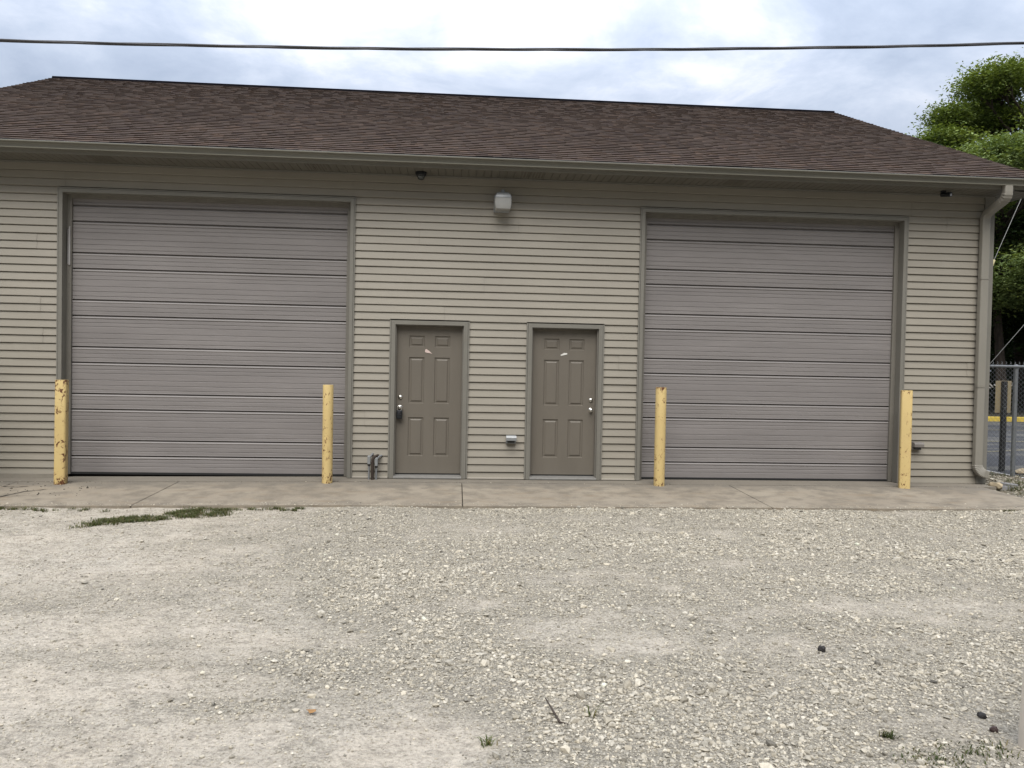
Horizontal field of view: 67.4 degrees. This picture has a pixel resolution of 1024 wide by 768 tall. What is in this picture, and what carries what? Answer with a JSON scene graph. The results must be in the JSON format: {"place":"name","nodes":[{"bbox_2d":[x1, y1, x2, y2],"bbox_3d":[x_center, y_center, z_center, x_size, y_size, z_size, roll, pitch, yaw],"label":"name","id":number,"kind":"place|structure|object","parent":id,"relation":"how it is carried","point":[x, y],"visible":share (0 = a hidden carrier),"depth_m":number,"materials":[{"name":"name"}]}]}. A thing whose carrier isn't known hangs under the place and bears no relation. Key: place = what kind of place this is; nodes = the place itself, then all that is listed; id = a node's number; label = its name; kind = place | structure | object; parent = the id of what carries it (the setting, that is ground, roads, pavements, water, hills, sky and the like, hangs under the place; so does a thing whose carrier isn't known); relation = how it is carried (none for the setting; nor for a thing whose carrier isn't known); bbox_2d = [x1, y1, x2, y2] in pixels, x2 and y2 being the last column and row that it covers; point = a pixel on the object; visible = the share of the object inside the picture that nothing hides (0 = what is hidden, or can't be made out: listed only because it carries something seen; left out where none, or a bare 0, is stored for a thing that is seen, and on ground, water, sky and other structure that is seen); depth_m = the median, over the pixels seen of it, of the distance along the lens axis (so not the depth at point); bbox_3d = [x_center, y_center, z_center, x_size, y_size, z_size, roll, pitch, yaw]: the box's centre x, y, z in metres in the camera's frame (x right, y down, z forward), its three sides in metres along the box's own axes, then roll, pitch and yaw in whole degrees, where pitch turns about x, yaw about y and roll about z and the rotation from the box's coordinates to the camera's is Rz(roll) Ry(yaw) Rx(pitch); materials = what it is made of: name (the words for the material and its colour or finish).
{"place":"outdoors","nodes":[
{"label":"outdoors","id":0,"kind":"place"},
{"bbox_2d":[0,473,995,489],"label":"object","id":1,"kind":"structure","parent":0,"point":[141,478],"depth_m":10.49,"materials":[{"name":"concrete"}]},
{"bbox_2d":[0,380,1023,767],"bbox_3d":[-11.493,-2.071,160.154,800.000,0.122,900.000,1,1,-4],"label":"gravel yard","id":2,"kind":"structure","parent":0,"point":[190,746],"depth_m":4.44,"materials":[{"name":"grey gravel"}]},
{"bbox_2d":[306,709,315,712],"bbox_3d":[-0.930,1.513,3.559,0.047,0.012,0.032,1,1,-4],"label":"dry leaf","id":3,"kind":"object","parent":2,"relation":"on","point":[311,710],"visible":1,"depth_m":3.56,"materials":[{"name":"plant"}]},
{"bbox_2d":[477,735,497,747],"bbox_3d":[-0.110,1.543,3.323,0.097,0.030,0.081,0,2,-37],"label":"weed tuft","id":4,"kind":"object","parent":2,"relation":"on","point":[488,741],"visible":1,"depth_m":3.31,"materials":[{"name":"green plant"}]},
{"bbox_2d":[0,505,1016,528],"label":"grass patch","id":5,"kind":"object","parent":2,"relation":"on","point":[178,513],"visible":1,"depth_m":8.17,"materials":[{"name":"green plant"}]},
{"bbox_2d":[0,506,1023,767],"bbox_3d":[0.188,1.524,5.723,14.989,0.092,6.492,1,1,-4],"label":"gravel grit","id":6,"kind":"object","parent":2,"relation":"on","point":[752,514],"visible":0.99,"depth_m":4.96,"materials":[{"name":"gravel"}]},
{"bbox_2d":[545,697,567,724],"bbox_3d":[0.194,1.529,3.588,0.038,0.037,0.229,1,1,-25],"label":"twig","id":7,"kind":"object","parent":2,"relation":"on","point":[556,716],"visible":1,"depth_m":3.56,"materials":[{"name":"grey wood"}]},
{"bbox_2d":[584,703,604,717],"bbox_3d":[0.399,1.523,3.542,0.107,0.062,0.168,1,1,-4],"label":"weed tuft","id":8,"kind":"object","parent":2,"relation":"on","point":[589,714],"visible":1,"depth_m":3.59,"materials":[{"name":"green plant"}]},
{"bbox_2d":[818,645,825,652],"bbox_3d":[1.818,1.559,4.511,0.045,0.050,0.033,2,1,29],"label":"dark stone","id":9,"kind":"object","parent":2,"relation":"on","point":[822,648],"visible":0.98,"depth_m":4.50,"materials":[{"name":"black stone"}]},
{"bbox_2d":[878,727,901,738],"bbox_3d":[1.689,1.569,3.431,0.103,0.030,0.083,2,1,23],"label":"weed tuft","id":10,"kind":"object","parent":2,"relation":"on","point":[890,735],"visible":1,"depth_m":3.44,"materials":[{"name":"green plant"}]},
{"bbox_2d":[890,738,1020,767],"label":"grass","id":11,"kind":"structure","parent":2,"relation":"on","point":[954,759],"depth_m":3.29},
{"bbox_2d":[977,712,986,718],"bbox_3d":[2.238,1.580,3.658,0.035,0.035,0.038,1,1,12],"label":"dark clod","id":12,"kind":"object","parent":2,"relation":"on","point":[982,715],"visible":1,"depth_m":3.65,"materials":[{"name":"stone"}]},
{"bbox_2d":[989,726,998,732],"bbox_3d":[2.204,1.579,3.512,0.037,0.034,0.032,0,2,-40],"label":"brown stone","id":13,"kind":"object","parent":2,"relation":"on","point":[993,729],"visible":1,"depth_m":3.50,"materials":[{"name":"brown stone"}]},
{"bbox_2d":[1018,667,1023,748],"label":"marker post","id":14,"kind":"object","parent":2,"relation":"on","point":[1021,734],"visible":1,"depth_m":3.38,"materials":[{"name":"white plastic"}]},
{"bbox_2d":[0,482,1023,511],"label":"concrete apron","id":15,"kind":"object","parent":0,"point":[354,494],"visible":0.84,"depth_m":9.50,"materials":[{"name":"grey concrete"}]},
{"bbox_2d":[54,380,68,484],"bbox_3d":[-5.742,0.670,9.784,0.134,1.445,0.134,1,1,-13],"label":"steel bollard","id":16,"kind":"object","parent":15,"relation":"on","point":[61,421],"visible":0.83,"depth_m":9.72,"materials":[{"name":"yellow metal"}]},
{"bbox_2d":[322,385,333,483],"bbox_3d":[-2.421,0.714,10.082,0.136,1.408,0.136,0,1,-24],"label":"steel bollard","id":17,"kind":"object","parent":15,"relation":"on","point":[327,447],"visible":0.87,"depth_m":10.03,"materials":[{"name":"yellow metal"}]},
{"bbox_2d":[0,76,1023,483],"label":"garage building","id":18,"kind":"structure","parent":15,"relation":"on","point":[196,278],"depth_m":10.62,"materials":[{"name":"plastic"}]},
{"bbox_2d":[71,198,347,475],"bbox_3d":[-4.096,-0.638,10.459,3.723,3.766,0.048,1,1,-4],"label":"garage door","id":19,"kind":"structure","parent":18,"relation":"in","point":[207,338],"depth_m":10.44,"materials":[{"name":"paint"}]},
{"bbox_2d":[367,453,373,479],"bbox_3d":[-1.920,1.127,10.448,0.054,0.378,0.154,2,1,21],"label":"conduit pipe","id":20,"kind":"object","parent":18,"relation":"attached to","point":[369,460],"visible":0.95,"depth_m":10.39,"materials":[{"name":"grey plastic"}]},
{"bbox_2d":[371,454,378,479],"bbox_3d":[-1.849,1.137,10.441,0.072,0.360,0.179,2,1,19],"label":"vent pipe","id":21,"kind":"object","parent":18,"relation":"attached to","point":[372,465],"visible":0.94,"depth_m":10.37,"materials":[{"name":"grey metal"}]},
{"bbox_2d":[375,455,382,479],"bbox_3d":[-1.821,1.140,10.460,0.054,0.355,0.164,2,1,21],"label":"conduit pipe","id":22,"kind":"object","parent":18,"relation":"attached to","point":[376,462],"visible":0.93,"depth_m":10.40,"materials":[{"name":"grey plastic"}]},
{"bbox_2d":[415,171,426,179],"bbox_3d":[-1.217,-2.780,10.278,0.156,0.104,0.156,1,1,-4],"label":"dome camera","id":23,"kind":"object","parent":18,"relation":"attached to","point":[421,175],"visible":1,"depth_m":10.23,"materials":[{"name":"black plastic"}]},
{"bbox_2d":[395,326,462,474],"bbox_3d":[-1.149,0.230,10.606,0.897,2.043,0.108,1,1,-4],"label":"entry door","id":24,"kind":"structure","parent":18,"relation":"in","point":[428,385],"depth_m":10.62,"materials":[{"name":"paint"}]},
{"bbox_2d":[396,405,401,418],"bbox_3d":[-1.544,0.386,10.526,0.080,0.186,0.050,1,1,-4],"label":"key lockbox","id":25,"kind":"object","parent":24,"relation":"hanging from","point":[398,414],"visible":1,"depth_m":10.51,"materials":[{"name":"black metal"}]},
{"bbox_2d":[494,190,511,212],"bbox_3d":[-0.125,-2.488,10.426,0.234,0.284,0.274,1,1,-4],"label":"wall lamp","id":26,"kind":"object","parent":18,"relation":"attached to","point":[502,201],"visible":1,"depth_m":10.30,"materials":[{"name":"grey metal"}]},
{"bbox_2d":[506,435,515,443],"bbox_3d":[-0.013,0.766,10.578,0.140,0.116,0.118,1,1,-4],"label":"outlet box","id":27,"kind":"object","parent":18,"relation":"attached to","point":[510,439],"visible":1,"depth_m":10.53,"materials":[{"name":"grey metal"}]},
{"bbox_2d":[530,329,596,475],"bbox_3d":[0.718,0.264,10.740,0.897,2.043,0.108,1,1,-4],"label":"entry door","id":28,"kind":"structure","parent":18,"relation":"in","point":[563,387],"depth_m":10.75,"materials":[{"name":"paint"}]},
{"bbox_2d":[641,218,893,480],"bbox_3d":[3.675,-0.500,11.018,3.722,3.766,0.048,1,1,-4],"label":"garage door","id":29,"kind":"structure","parent":18,"relation":"in","point":[769,343],"depth_m":11.01,"materials":[{"name":"paint"}]},
{"bbox_2d":[911,442,923,449],"bbox_3d":[5.801,0.890,10.997,0.140,0.116,0.118,1,1,-4],"label":"outlet box","id":30,"kind":"object","parent":18,"relation":"attached to","point":[916,445],"visible":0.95,"depth_m":10.97,"materials":[{"name":"beige plastic"}]},
{"bbox_2d":[940,190,952,196],"bbox_3d":[6.057,-2.650,10.713,0.106,0.102,0.158,1,1,-4],"label":"bullet camera","id":31,"kind":"object","parent":18,"relation":"attached to","point":[943,193],"visible":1,"depth_m":10.71,"materials":[{"name":"black plastic"}]},
{"bbox_2d":[0,481,1023,508],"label":"apron crumbs","id":32,"kind":"object","parent":15,"relation":"on","point":[432,503],"visible":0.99,"depth_m":9.05,"materials":[{"name":"gravel"}]},
{"bbox_2d":[654,387,666,485],"bbox_3d":[2.003,0.770,10.394,0.146,1.452,0.146,1,2,16],"label":"steel bollard","id":33,"kind":"object","parent":15,"relation":"on","point":[660,436],"visible":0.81,"depth_m":10.33,"materials":[{"name":"yellow metal"}]},
{"bbox_2d":[898,390,912,488],"bbox_3d":[5.441,0.823,10.628,0.142,1.470,0.142,1,1,20],"label":"steel bollard","id":34,"kind":"object","parent":15,"relation":"on","point":[905,436],"visible":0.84,"depth_m":10.56,"materials":[{"name":"yellow metal"}]},
{"bbox_2d":[0,39,1023,50],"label":"overhead cable","id":35,"kind":"object","parent":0,"point":[488,49],"visible":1,"depth_m":7.49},
{"bbox_2d":[0,0,1023,377],"label":"sky","id":36,"kind":"structure","parent":0,"point":[882,87],"materials":[{"name":"white"}]},
{"bbox_2d":[986,421,1023,476],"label":"parking lot","id":37,"kind":"structure","parent":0,"point":[991,446],"depth_m":18.13,"materials":[{"name":"grey asphalt"}]},
{"bbox_2d":[995,381,1011,471],"bbox_3d":[8.567,0.828,13.391,0.290,1.765,0.076,1,1,-4],"label":"parking sign","id":38,"kind":"object","parent":37,"relation":"on","point":[1003,408],"visible":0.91,"depth_m":13.38,"materials":[{"name":"metal"}]},
{"bbox_2d":[987,441,1023,451],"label":"parking lines","id":39,"kind":"object","parent":37,"relation":"on","point":[1006,450],"visible":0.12,"depth_m":17.48,"materials":[{"name":"paint"}]},
{"bbox_2d":[988,416,1023,421],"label":"yellow kerb","id":40,"kind":"structure","parent":37,"relation":"on","point":[1008,418],"depth_m":28.35,"materials":[{"name":"paint"}]},
{"bbox_2d":[986,471,1023,497],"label":"dirt verge","id":41,"kind":"structure","parent":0,"point":[1007,491],"depth_m":11.70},
{"bbox_2d":[988,482,1002,489],"bbox_3d":[6.877,1.442,10.900,0.100,0.103,0.220,1,1,-21],"label":"splash stone","id":42,"kind":"object","parent":41,"relation":"on","point":[998,485],"visible":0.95,"depth_m":10.85,"materials":[{"name":"beige stone"}]},
{"bbox_2d":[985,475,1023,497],"bbox_3d":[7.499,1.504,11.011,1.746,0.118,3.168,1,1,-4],"label":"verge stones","id":43,"kind":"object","parent":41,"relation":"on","point":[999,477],"visible":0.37,"depth_m":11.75,"materials":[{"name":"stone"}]},
{"bbox_2d":[987,361,1023,476],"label":"chain link fence","id":44,"kind":"object","parent":41,"relation":"on","point":[1016,367],"visible":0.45,"depth_m":12.40,"materials":[{"name":"metal"}]},
{"bbox_2d":[987,470,1023,495],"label":"verge weeds","id":45,"kind":"object","parent":41,"relation":"on","point":[1017,488],"visible":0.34,"depth_m":11.41,"materials":[{"name":"green plant"}]},
{"bbox_2d":[1000,482,1017,485],"bbox_3d":[7.301,1.490,11.280,0.235,0.055,0.189,5,3,24],"label":"slate piece","id":46,"kind":"object","parent":41,"relation":"on","point":[1004,484],"visible":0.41,"depth_m":11.25,"materials":[{"name":"grey stone"}]},
{"bbox_2d":[1015,468,1023,474],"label":"sandy boulder","id":47,"kind":"object","parent":41,"relation":"on","point":[1020,471],"visible":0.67,"depth_m":13.07,"materials":[{"name":"beige stone"}]},
{"bbox_2d":[988,394,1023,416],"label":"woodland floor","id":48,"kind":"structure","parent":0,"point":[991,410],"depth_m":32.54,"materials":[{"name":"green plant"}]},
{"bbox_2d":[905,47,1023,406],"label":"locust tree","id":49,"kind":"object","parent":48,"relation":"on","point":[990,104],"visible":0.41,"depth_m":36.37,"materials":[{"name":"green plant"}]},
{"bbox_2d":[924,139,1023,363],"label":"dark tree","id":50,"kind":"object","parent":48,"relation":"on","point":[992,352],"depth_m":31.20,"materials":[{"name":"green plant"}]},
{"bbox_2d":[927,137,1023,350],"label":"dark tree","id":51,"kind":"object","parent":48,"relation":"on","point":[997,236],"depth_m":34.80,"materials":[{"name":"green plant"}]},
{"bbox_2d":[946,123,1023,414],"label":"leafy tree","id":52,"kind":"object","parent":48,"relation":"on","point":[1006,149],"visible":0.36,"depth_m":28.59,"materials":[{"name":"green plant"}]},
{"bbox_2d":[989,335,1023,407],"bbox_3d":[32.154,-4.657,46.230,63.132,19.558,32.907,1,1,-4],"label":"undergrowth","id":53,"kind":"object","parent":48,"relation":"on","point":[1009,372],"depth_m":44.27,"materials":[{"name":"green plant"}]},
{"bbox_2d":[991,205,1023,362],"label":"dark tree","id":54,"kind":"object","parent":48,"relation":"on","point":[1017,232],"visible":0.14,"depth_m":31.19,"materials":[{"name":"green plant"}]},
{"bbox_2d":[993,200,1020,264],"bbox_3d":[9.739,-4.151,14.209,3.458,8.113,0.056,1,1,-4],"label":"guy wire","id":55,"kind":"object","parent":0,"point":[994,260],"visible":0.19,"depth_m":14.19,"materials":[{"name":"metal"}]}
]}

